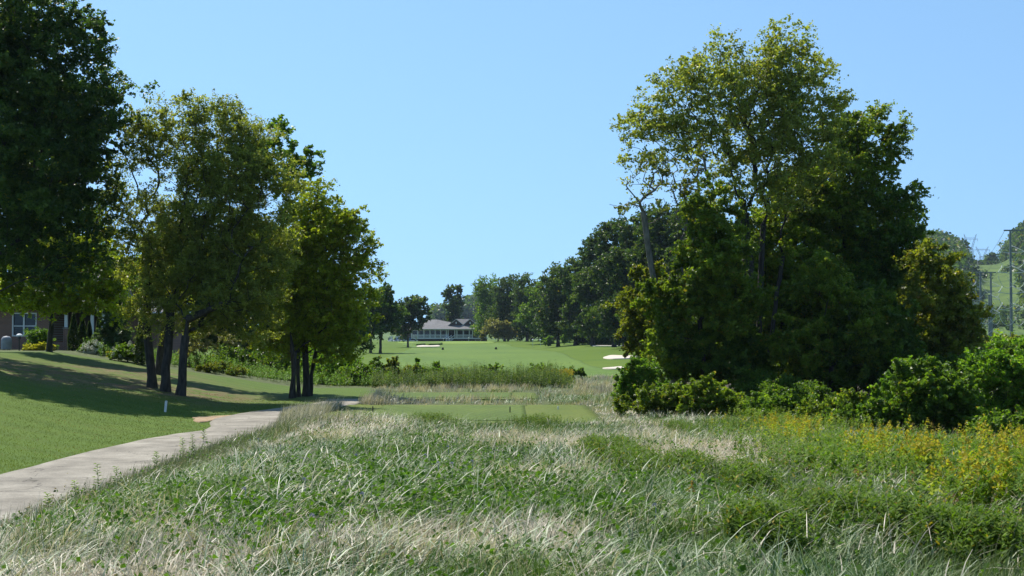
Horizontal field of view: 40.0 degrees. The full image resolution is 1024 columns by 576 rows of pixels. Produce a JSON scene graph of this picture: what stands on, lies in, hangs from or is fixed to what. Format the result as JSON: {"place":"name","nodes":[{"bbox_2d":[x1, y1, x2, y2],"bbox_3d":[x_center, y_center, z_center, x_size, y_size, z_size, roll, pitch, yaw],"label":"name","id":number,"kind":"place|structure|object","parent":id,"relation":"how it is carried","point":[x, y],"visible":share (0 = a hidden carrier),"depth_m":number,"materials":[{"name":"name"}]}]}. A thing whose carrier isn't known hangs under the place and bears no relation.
{"place":"outdoors","nodes":[
{"label":"outdoors","id":0,"kind":"place"},
{"bbox_2d":[0,275,181,354],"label":"brick house","id":1,"kind":"structure","parent":0,"point":[14,325],"depth_m":88.05,"materials":[{"name":"red brick"}]},
{"bbox_2d":[12,313,36,335],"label":"window","id":2,"kind":"structure","parent":1,"relation":"in","point":[19,323],"depth_m":88.06,"materials":[{"name":"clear glass"}]},
{"bbox_2d":[0,399,362,522],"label":"cart path","id":3,"kind":"structure","parent":0,"point":[18,487],"depth_m":30.59,"materials":[{"name":"concrete"}]},
{"bbox_2d":[0,340,1007,575],"bbox_3d":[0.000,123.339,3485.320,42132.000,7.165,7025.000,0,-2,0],"label":"ground","id":4,"kind":"structure","parent":0,"point":[106,370],"depth_m":56.42,"materials":[{"name":"plant"}]},
{"bbox_2d":[1,336,11,349],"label":"grill","id":5,"kind":"object","parent":4,"relation":"on","point":[6,342],"visible":0.93,"depth_m":83.71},
{"bbox_2d":[22,343,37,350],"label":"shrub","id":6,"kind":"object","parent":4,"relation":"on","point":[28,347],"visible":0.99,"depth_m":81.81,"materials":[{"name":"yellow plant"}]},
{"bbox_2d":[22,326,58,349],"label":"shrub","id":7,"kind":"object","parent":4,"relation":"on","point":[36,335],"visible":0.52,"depth_m":84.55,"materials":[{"name":"green plant"}]},
{"bbox_2d":[0,225,141,351],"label":"deciduous tree","id":8,"kind":"object","parent":4,"relation":"on","point":[60,300],"visible":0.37,"depth_m":73.22,"materials":[{"name":"green plant"}]},
{"bbox_2d":[67,313,79,350],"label":"arborvitae","id":9,"kind":"object","parent":4,"relation":"on","point":[72,335],"visible":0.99,"depth_m":83.81,"materials":[{"name":"green plant"}]},
{"bbox_2d":[0,0,159,295],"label":"deciduous tree","id":10,"kind":"object","parent":4,"relation":"on","point":[46,179],"visible":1,"depth_m":57.53,"materials":[{"name":"green plant"}]},
{"bbox_2d":[76,318,86,344],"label":"arborvitae","id":11,"kind":"object","parent":4,"relation":"on","point":[82,331],"visible":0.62,"depth_m":84.83,"materials":[{"name":"green plant"}]},
{"bbox_2d":[76,337,109,354],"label":"hydrangea","id":12,"kind":"object","parent":4,"relation":"on","point":[92,343],"visible":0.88,"depth_m":79.48,"materials":[{"name":"white plant"}]},
{"bbox_2d":[86,277,135,351],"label":"conifer tree","id":13,"kind":"object","parent":4,"relation":"on","point":[106,332],"visible":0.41,"depth_m":82.50,"materials":[{"name":"green plant"}]},
{"bbox_2d":[107,340,139,361],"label":"hydrangea","id":14,"kind":"object","parent":4,"relation":"on","point":[125,351],"visible":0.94,"depth_m":76.47,"materials":[{"name":"green plant"}]},
{"bbox_2d":[134,308,145,364],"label":"arborvitae","id":15,"kind":"object","parent":4,"relation":"on","point":[141,348],"visible":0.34,"depth_m":75.68,"materials":[{"name":"green plant"}]},
{"bbox_2d":[0,363,319,472],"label":"lawn","id":16,"kind":"structure","parent":4,"relation":"on","point":[26,464],"depth_m":43.31,"materials":[{"name":"plant"}]},
{"bbox_2d":[125,273,213,356],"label":"deciduous tree","id":17,"kind":"object","parent":4,"relation":"on","point":[196,302],"visible":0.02,"depth_m":99.27,"materials":[{"name":"green plant"}]},
{"bbox_2d":[187,355,208,367],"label":"hedge mound","id":18,"kind":"object","parent":4,"relation":"on","point":[195,363],"visible":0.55,"depth_m":81.64,"materials":[{"name":"green plant"}]},
{"bbox_2d":[96,87,313,395],"bbox_3d":[-13.043,-1.934,59.671,8.987,13.155,5.186,-1,-2,17],"label":"multi trunk tree","id":19,"kind":"object","parent":4,"relation":"on","point":[221,261],"visible":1,"depth_m":59.16,"materials":[{"name":"green plant"}]},
{"bbox_2d":[175,317,241,358],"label":"deciduous tree","id":20,"kind":"object","parent":4,"relation":"on","point":[196,346],"visible":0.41,"depth_m":83.66,"materials":[{"name":"green plant"}]},
{"bbox_2d":[195,362,221,372],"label":"hedge mound","id":21,"kind":"object","parent":4,"relation":"on","point":[207,368],"visible":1,"depth_m":77.67,"materials":[{"name":"green plant"}]},
{"bbox_2d":[192,415,228,422],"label":"bare clay","id":22,"kind":"structure","parent":4,"relation":"on","point":[203,419],"depth_m":47.33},
{"bbox_2d":[184,295,258,356],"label":"deciduous tree","id":23,"kind":"object","parent":4,"relation":"on","point":[214,338],"visible":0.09,"depth_m":103.37,"materials":[{"name":"green plant"}]},
{"bbox_2d":[209,360,234,372],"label":"hedge mound","id":24,"kind":"object","parent":4,"relation":"on","point":[224,365],"visible":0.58,"depth_m":79.76,"materials":[{"name":"green plant"}]},
{"bbox_2d":[127,114,333,374],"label":"deciduous tree","id":25,"kind":"object","parent":4,"relation":"on","point":[310,165],"visible":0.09,"depth_m":69.86,"materials":[{"name":"green plant"}]},
{"bbox_2d":[224,365,248,375],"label":"hedge mound","id":26,"kind":"object","parent":4,"relation":"on","point":[239,371],"visible":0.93,"depth_m":78.63,"materials":[{"name":"green plant"}]},
{"bbox_2d":[203,343,290,375],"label":"shrub","id":27,"kind":"object","parent":4,"relation":"on","point":[231,353],"visible":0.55,"depth_m":91.28,"materials":[{"name":"green plant"}]},
{"bbox_2d":[266,354,339,380],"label":"shrub","id":28,"kind":"object","parent":4,"relation":"on","point":[301,365],"visible":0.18,"depth_m":91.27,"materials":[{"name":"green plant"}]},
{"bbox_2d":[238,176,389,398],"bbox_3d":[-9.456,-0.021,65.426,7.587,10.400,4.600,0,-2,0],"label":"multi trunk tree","id":29,"kind":"object","parent":4,"relation":"on","point":[321,278],"visible":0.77,"depth_m":64.57,"materials":[{"name":"green plant"}]},
{"bbox_2d":[83,338,575,387],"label":"creek weeds","id":30,"kind":"object","parent":4,"relation":"on","point":[553,376],"visible":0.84,"depth_m":78.98,"materials":[{"name":"plant"}]},
{"bbox_2d":[313,357,363,384],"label":"shrub","id":31,"kind":"object","parent":4,"relation":"on","point":[330,367],"visible":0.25,"depth_m":83.58,"materials":[{"name":"green plant"}]},
{"bbox_2d":[337,283,375,352],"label":"deciduous tree","id":32,"kind":"object","parent":4,"relation":"on","point":[365,345],"depth_m":134.97,"materials":[{"name":"green plant"}]},
{"bbox_2d":[330,361,391,385],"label":"shrub","id":33,"kind":"object","parent":4,"relation":"on","point":[359,368],"visible":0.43,"depth_m":81.46,"materials":[{"name":"green plant"}]},
{"bbox_2d":[367,355,399,375],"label":"shrub","id":34,"kind":"object","parent":4,"relation":"on","point":[378,363],"visible":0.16,"depth_m":85.46,"materials":[{"name":"green plant"}]},
{"bbox_2d":[364,281,410,353],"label":"deciduous tree","id":35,"kind":"object","parent":4,"relation":"on","point":[391,311],"visible":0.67,"depth_m":234.53,"materials":[{"name":"green plant"}]},
{"bbox_2d":[382,355,419,377],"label":"shrub","id":36,"kind":"object","parent":4,"relation":"on","point":[390,364],"visible":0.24,"depth_m":85.62,"materials":[{"name":"green plant"}]},
{"bbox_2d":[392,294,435,346],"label":"deciduous tree","id":37,"kind":"object","parent":4,"relation":"on","point":[414,304],"visible":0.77,"depth_m":328.79,"materials":[{"name":"green plant"}]},
{"bbox_2d":[412,357,440,376],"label":"shrub","id":38,"kind":"object","parent":4,"relation":"on","point":[417,360],"visible":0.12,"depth_m":86.72,"materials":[{"name":"green plant"}]},
{"bbox_2d":[413,342,441,345],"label":"bunker bank","id":39,"kind":"structure","parent":4,"relation":"on","point":[426,343],"depth_m":354.76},
{"bbox_2d":[396,319,487,340],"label":"clubhouse","id":40,"kind":"structure","parent":4,"relation":"on","point":[454,330],"depth_m":450.42,"materials":[{"name":"white paint"}]},
{"bbox_2d":[397,341,495,343],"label":"putting green","id":41,"kind":"object","parent":4,"relation":"on","point":[464,342],"visible":0.76,"depth_m":378.27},
{"bbox_2d":[440,284,467,321],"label":"deciduous tree","id":42,"kind":"object","parent":4,"relation":"on","point":[452,301],"visible":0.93,"depth_m":489.09,"materials":[{"name":"green plant"}]},
{"bbox_2d":[317,404,601,424],"bbox_3d":[-1.800,4.519,50.876,9.640,0.226,12.040,0,-2,0],"label":"tee surround","id":43,"kind":"object","parent":4,"relation":"on","point":[584,412],"visible":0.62,"depth_m":52.48,"materials":[{"name":"plant"}]},
{"bbox_2d":[363,405,527,420],"bbox_3d":[-2.300,4.541,51.275,5.822,0.212,10.644,0,-2,0],"label":"tee box","id":44,"kind":"object","parent":43,"relation":"on","point":[480,413],"visible":0.67,"depth_m":51.81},
{"bbox_2d":[385,392,538,400],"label":"tee surround","id":45,"kind":"object","parent":4,"relation":"on","point":[521,394],"visible":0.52,"depth_m":66.30,"materials":[{"name":"plant"}]},
{"bbox_2d":[393,393,511,397],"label":"tee box","id":46,"kind":"object","parent":45,"relation":"on","point":[430,395],"visible":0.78,"depth_m":66.02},
{"bbox_2d":[472,362,509,376],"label":"shrub","id":47,"kind":"object","parent":4,"relation":"on","point":[495,366],"visible":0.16,"depth_m":87.44,"materials":[{"name":"green plant"}]},
{"bbox_2d":[469,273,513,340],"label":"deciduous tree","id":48,"kind":"object","parent":4,"relation":"on","point":[481,291],"visible":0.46,"depth_m":438.75,"materials":[{"name":"green plant"}]},
{"bbox_2d":[479,317,517,340],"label":"willow tree","id":49,"kind":"object","parent":4,"relation":"on","point":[497,330],"visible":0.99,"depth_m":398.54,"materials":[{"name":"green plant"}]},
{"bbox_2d":[377,343,621,377],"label":"fairway","id":50,"kind":"structure","parent":4,"relation":"on","point":[507,355],"depth_m":195.66,"materials":[{"name":"plant"}]},
{"bbox_2d":[484,273,521,340],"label":"deciduous tree","id":51,"kind":"object","parent":4,"relation":"on","point":[502,305],"visible":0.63,"depth_m":419.08,"materials":[{"name":"green plant"}]},
{"bbox_2d":[0,410,1023,575],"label":"clover patches","id":52,"kind":"object","parent":4,"relation":"on","point":[405,506],"visible":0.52,"depth_m":11.93,"materials":[{"name":"plant"}]},
{"bbox_2d":[508,272,537,340],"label":"deciduous tree","id":53,"kind":"object","parent":4,"relation":"on","point":[517,292],"visible":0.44,"depth_m":399.01,"materials":[{"name":"green plant"}]},
{"bbox_2d":[482,304,586,340],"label":"tree","id":54,"kind":"object","parent":4,"relation":"on","point":[519,338],"visible":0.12,"depth_m":429.65,"materials":[{"name":"green plant"}]},
{"bbox_2d":[513,273,558,343],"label":"deciduous tree","id":55,"kind":"object","parent":4,"relation":"on","point":[525,310],"visible":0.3,"depth_m":358.93,"materials":[{"name":"green plant"}]},
{"bbox_2d":[540,335,554,345],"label":"bush","id":56,"kind":"object","parent":4,"relation":"on","point":[548,341],"visible":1,"depth_m":329.19,"materials":[{"name":"green plant"}]},
{"bbox_2d":[530,261,573,346],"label":"deciduous tree","id":57,"kind":"object","parent":4,"relation":"on","point":[550,294],"visible":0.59,"depth_m":307.67,"materials":[{"name":"green plant"}]},
{"bbox_2d":[553,256,593,345],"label":"deciduous tree","id":58,"kind":"object","parent":4,"relation":"on","point":[564,280],"visible":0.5,"depth_m":298.88,"materials":[{"name":"green plant"}]},
{"bbox_2d":[562,365,586,379],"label":"shrub","id":59,"kind":"object","parent":4,"relation":"on","point":[580,372],"visible":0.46,"depth_m":95.78,"materials":[{"name":"green plant"}]},
{"bbox_2d":[569,235,611,345],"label":"deciduous tree","id":60,"kind":"object","parent":4,"relation":"on","point":[581,284],"visible":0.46,"depth_m":268.14,"materials":[{"name":"green plant"}]},
{"bbox_2d":[558,320,622,344],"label":"tree","id":61,"kind":"object","parent":4,"relation":"on","point":[600,340],"visible":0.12,"depth_m":297.84,"materials":[{"name":"green plant"}]},
{"bbox_2d":[580,218,637,346],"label":"deciduous tree","id":62,"kind":"object","parent":4,"relation":"on","point":[605,232],"visible":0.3,"depth_m":249.15,"materials":[{"name":"green plant"}]},
{"bbox_2d":[603,355,631,358],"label":"bunker","id":63,"kind":"object","parent":4,"relation":"on","point":[615,357],"visible":0.74,"depth_m":182.41},
{"bbox_2d":[590,210,652,347],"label":"deciduous tree","id":64,"kind":"object","parent":4,"relation":"on","point":[609,319],"visible":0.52,"depth_m":224.30,"materials":[{"name":"green plant"}]},
{"bbox_2d":[610,354,660,405],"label":"shrub","id":65,"kind":"object","parent":4,"relation":"on","point":[634,372],"visible":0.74,"depth_m":53.64,"materials":[{"name":"green plant"}]},
{"bbox_2d":[599,259,684,362],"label":"deciduous tree","id":66,"kind":"object","parent":4,"relation":"on","point":[635,323],"visible":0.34,"depth_m":65.87,"materials":[{"name":"green plant"}]},
{"bbox_2d":[612,380,688,416],"bbox_3d":[5.034,3.897,49.043,3.143,1.399,2.047,0,-2,0],"label":"shrub","id":67,"kind":"object","parent":4,"relation":"on","point":[663,399],"visible":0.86,"depth_m":48.62,"materials":[{"name":"green plant"}]},
{"bbox_2d":[621,198,681,282],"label":"deciduous tree","id":68,"kind":"object","parent":4,"relation":"on","point":[635,255],"visible":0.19,"depth_m":214.21,"materials":[{"name":"green plant"}]},
{"bbox_2d":[609,143,710,384],"bbox_3d":[6.422,-0.660,61.339,4.431,11.368,2.203,0,-2,0],"label":"bare tree","id":69,"kind":"object","parent":4,"relation":"on","point":[684,192],"visible":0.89,"depth_m":61.22,"materials":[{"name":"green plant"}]},
{"bbox_2d":[654,190,722,320],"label":"deciduous tree","id":70,"kind":"object","parent":4,"relation":"on","point":[672,238],"visible":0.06,"depth_m":209.68,"materials":[{"name":"green plant"}]},
{"bbox_2d":[630,171,777,379],"bbox_3d":[7.916,0.010,58.925,5.946,9.804,4.018,0,-2,0],"label":"deciduous tree","id":71,"kind":"object","parent":4,"relation":"on","point":[700,289],"visible":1,"depth_m":58.35,"materials":[{"name":"green plant"}]},
{"bbox_2d":[672,371,745,417],"bbox_3d":[6.877,3.682,47.966,2.784,1.738,1.678,0,-2,0],"label":"shrub","id":72,"kind":"object","parent":4,"relation":"on","point":[701,392],"visible":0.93,"depth_m":47.54,"materials":[{"name":"green plant"}]},
{"bbox_2d":[403,411,1023,570],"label":"spiky weeds","id":73,"kind":"object","parent":4,"relation":"on","point":[980,524],"visible":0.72,"depth_m":10.09,"materials":[{"name":"plant"}]},
{"bbox_2d":[653,324,778,387],"bbox_3d":[8.536,3.211,59.780,6.297,3.467,4.063,0,-2,0],"label":"bush","id":74,"kind":"object","parent":4,"relation":"on","point":[716,347],"visible":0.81,"depth_m":58.79,"materials":[{"name":"green plant"}]},
{"bbox_2d":[675,378,757,406],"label":"shrub","id":75,"kind":"object","parent":4,"relation":"on","point":[741,395],"visible":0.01,"depth_m":50.52,"materials":[{"name":"green plant"}]},
{"bbox_2d":[609,13,858,352],"bbox_3d":[10.029,-3.757,64.130,11.201,17.996,4.932,0,-2,0],"label":"deciduous tree","id":76,"kind":"object","parent":4,"relation":"on","point":[769,87],"visible":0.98,"depth_m":63.79,"materials":[{"name":"green plant"}]},
{"bbox_2d":[732,190,764,332],"bbox_3d":[10.716,0.281,63.756,1.624,9.690,1.690,-1,-2,33],"label":"climbing ivy","id":77,"kind":"object","parent":76,"relation":"attached to","point":[751,226],"visible":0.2,"depth_m":63.75,"materials":[{"name":"green plant"}]},
{"bbox_2d":[725,364,801,397],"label":"shrub","id":78,"kind":"object","parent":4,"relation":"on","point":[746,381],"visible":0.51,"depth_m":56.72,"materials":[{"name":"green plant"}]},
{"bbox_2d":[654,228,885,394],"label":"deciduous tree","id":79,"kind":"object","parent":4,"relation":"on","point":[694,321],"visible":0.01,"depth_m":75.08,"materials":[{"name":"green plant"}]},
{"bbox_2d":[741,383,819,418],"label":"shrub","id":80,"kind":"object","parent":4,"relation":"on","point":[766,402],"visible":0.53,"depth_m":45.78,"materials":[{"name":"green plant"}]},
{"bbox_2d":[722,160,863,354],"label":"deciduous tree","id":81,"kind":"object","parent":4,"relation":"on","point":[795,232],"visible":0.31,"depth_m":65.72,"materials":[{"name":"green plant"}]},
{"bbox_2d":[751,379,841,405],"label":"shrub","id":82,"kind":"object","parent":4,"relation":"on","point":[812,386],"visible":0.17,"depth_m":49.73,"materials":[{"name":"green plant"}]},
{"bbox_2d":[759,241,900,399],"bbox_3d":[13.153,1.613,59.058,6.259,7.090,3.816,0,-2,0],"label":"deciduous tree","id":83,"kind":"object","parent":4,"relation":"on","point":[800,335],"visible":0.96,"depth_m":58.45,"materials":[{"name":"green plant"}]},
{"bbox_2d":[637,420,1023,544],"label":"wild herbs","id":84,"kind":"object","parent":4,"relation":"on","point":[868,489],"visible":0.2,"depth_m":12.28,"materials":[{"name":"plant"}]},
{"bbox_2d":[654,382,1011,432],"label":"thicket undergrowth","id":85,"kind":"object","parent":4,"relation":"on","point":[755,417],"visible":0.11,"depth_m":41.13,"materials":[{"name":"plant"}]},
{"bbox_2d":[792,387,875,420],"bbox_3d":[10.432,3.769,43.778,3.281,1.379,2.062,0,-2,0],"label":"shrub","id":86,"kind":"object","parent":4,"relation":"on","point":[854,398],"visible":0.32,"depth_m":43.74,"materials":[{"name":"green plant"}]},
{"bbox_2d":[663,408,1023,524],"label":"goldenrod","id":87,"kind":"object","parent":4,"relation":"on","point":[929,456],"visible":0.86,"depth_m":15.12,"materials":[{"name":"plant"}]},
{"bbox_2d":[762,276,928,393],"bbox_3d":[14.539,2.368,59.977,8.024,5.795,4.441,0,-2,10],"label":"deciduous tree","id":88,"kind":"object","parent":4,"relation":"on","point":[907,341],"visible":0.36,"depth_m":58.98,"materials":[{"name":"green plant"}]},
{"bbox_2d":[765,99,929,310],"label":"deciduous tree","id":89,"kind":"object","parent":4,"relation":"on","point":[850,205],"visible":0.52,"depth_m":67.24,"materials":[{"name":"green plant"}]},
{"bbox_2d":[821,397,903,431],"bbox_3d":[10.199,3.780,40.860,2.882,1.182,1.707,0,-2,0],"label":"shrub","id":90,"kind":"object","parent":4,"relation":"on","point":[854,414],"visible":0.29,"depth_m":40.82,"materials":[{"name":"green plant"}]},
{"bbox_2d":[811,178,936,319],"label":"deciduous tree","id":91,"kind":"object","parent":4,"relation":"on","point":[909,235],"visible":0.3,"depth_m":65.44,"materials":[{"name":"green plant"}]},
{"bbox_2d":[856,355,927,414],"bbox_3d":[11.318,3.235,42.044,2.302,2.482,1.761,0,-2,0],"label":"shrub","id":92,"kind":"object","parent":4,"relation":"on","point":[876,389],"visible":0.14,"depth_m":42.17,"materials":[{"name":"green plant"}]},
{"bbox_2d":[873,236,994,360],"bbox_3d":[18.405,1.520,62.066,5.734,7.650,4.916,0,-2,0],"label":"deciduous tree","id":93,"kind":"object","parent":4,"relation":"on","point":[950,320],"visible":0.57,"depth_m":61.21,"materials":[{"name":"green plant"}]},
{"bbox_2d":[866,353,1012,434],"bbox_3d":[12.202,3.135,40.006,4.110,2.592,2.438,0,-2,0],"label":"shrub","id":94,"kind":"object","parent":4,"relation":"on","point":[940,395],"visible":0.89,"depth_m":39.65,"materials":[{"name":"green plant"}]},
{"bbox_2d":[920,339,1023,377],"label":"shrub","id":95,"kind":"object","parent":4,"relation":"on","point":[1009,348],"visible":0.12,"depth_m":57.81,"materials":[{"name":"green plant"}]},
{"bbox_2d":[954,344,1023,426],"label":"shrub","id":96,"kind":"object","parent":4,"relation":"on","point":[1007,368],"visible":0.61,"depth_m":43.44,"materials":[{"name":"green plant"}]},
{"bbox_2d":[958,404,1023,439],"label":"shrub","id":97,"kind":"object","parent":4,"relation":"on","point":[995,422],"visible":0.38,"depth_m":36.76,"materials":[{"name":"green plant"}]},
{"bbox_2d":[988,272,1000,335],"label":"power pole","id":98,"kind":"object","parent":4,"relation":"on","point":[991,295],"visible":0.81,"depth_m":479.86,"materials":[{"name":"metal"}]},
{"bbox_2d":[973,329,1023,388],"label":"shrub","id":99,"kind":"object","parent":4,"relation":"on","point":[998,341],"visible":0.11,"depth_m":74.96,"materials":[{"name":"green plant"}]},
{"bbox_2d":[982,331,1023,348],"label":"shrub","id":100,"kind":"object","parent":4,"relation":"on","point":[1013,335],"visible":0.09,"depth_m":169.65,"materials":[{"name":"green plant"}]},
{"bbox_2d":[998,230,1023,335],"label":"power pole","id":101,"kind":"object","parent":4,"relation":"on","point":[1010,252],"visible":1,"depth_m":344.90,"materials":[{"name":"metal"}]},
{"bbox_2d":[0,374,1023,575],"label":"rough grass","id":102,"kind":"structure","parent":0,"point":[57,550],"depth_m":10.59,"materials":[{"name":"plant"}]},
{"bbox_2d":[0,0,1023,322],"label":"sky","id":103,"kind":"structure","parent":0,"point":[475,137],"materials":[{"name":"blue"}]},
{"bbox_2d":[183,260,1023,339],"bbox_3d":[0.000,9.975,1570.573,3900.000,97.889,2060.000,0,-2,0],"label":"hills","id":104,"kind":"structure","parent":0,"point":[1003,297],"depth_m":915.31,"materials":[{"name":"plant"}]},
{"bbox_2d":[425,292,528,321],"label":"forest","id":105,"kind":"object","parent":104,"relation":"on","point":[439,312],"visible":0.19,"depth_m":1251.71,"materials":[{"name":"green plant"}]},
{"bbox_2d":[918,221,1023,311],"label":"hillside forest","id":106,"kind":"object","parent":104,"relation":"on","point":[955,243],"visible":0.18,"depth_m":980.81,"materials":[{"name":"green plant"}]},
{"bbox_2d":[983,252,999,260],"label":"ridge tree","id":107,"kind":"object","parent":104,"relation":"on","point":[992,255],"visible":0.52,"depth_m":1273.02,"materials":[{"name":"green plant"}]},
{"bbox_2d":[972,255,1023,329],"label":"hillside scrub","id":108,"kind":"object","parent":104,"relation":"on","point":[1004,314],"visible":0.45,"depth_m":776.65,"materials":[{"name":"green plant"}]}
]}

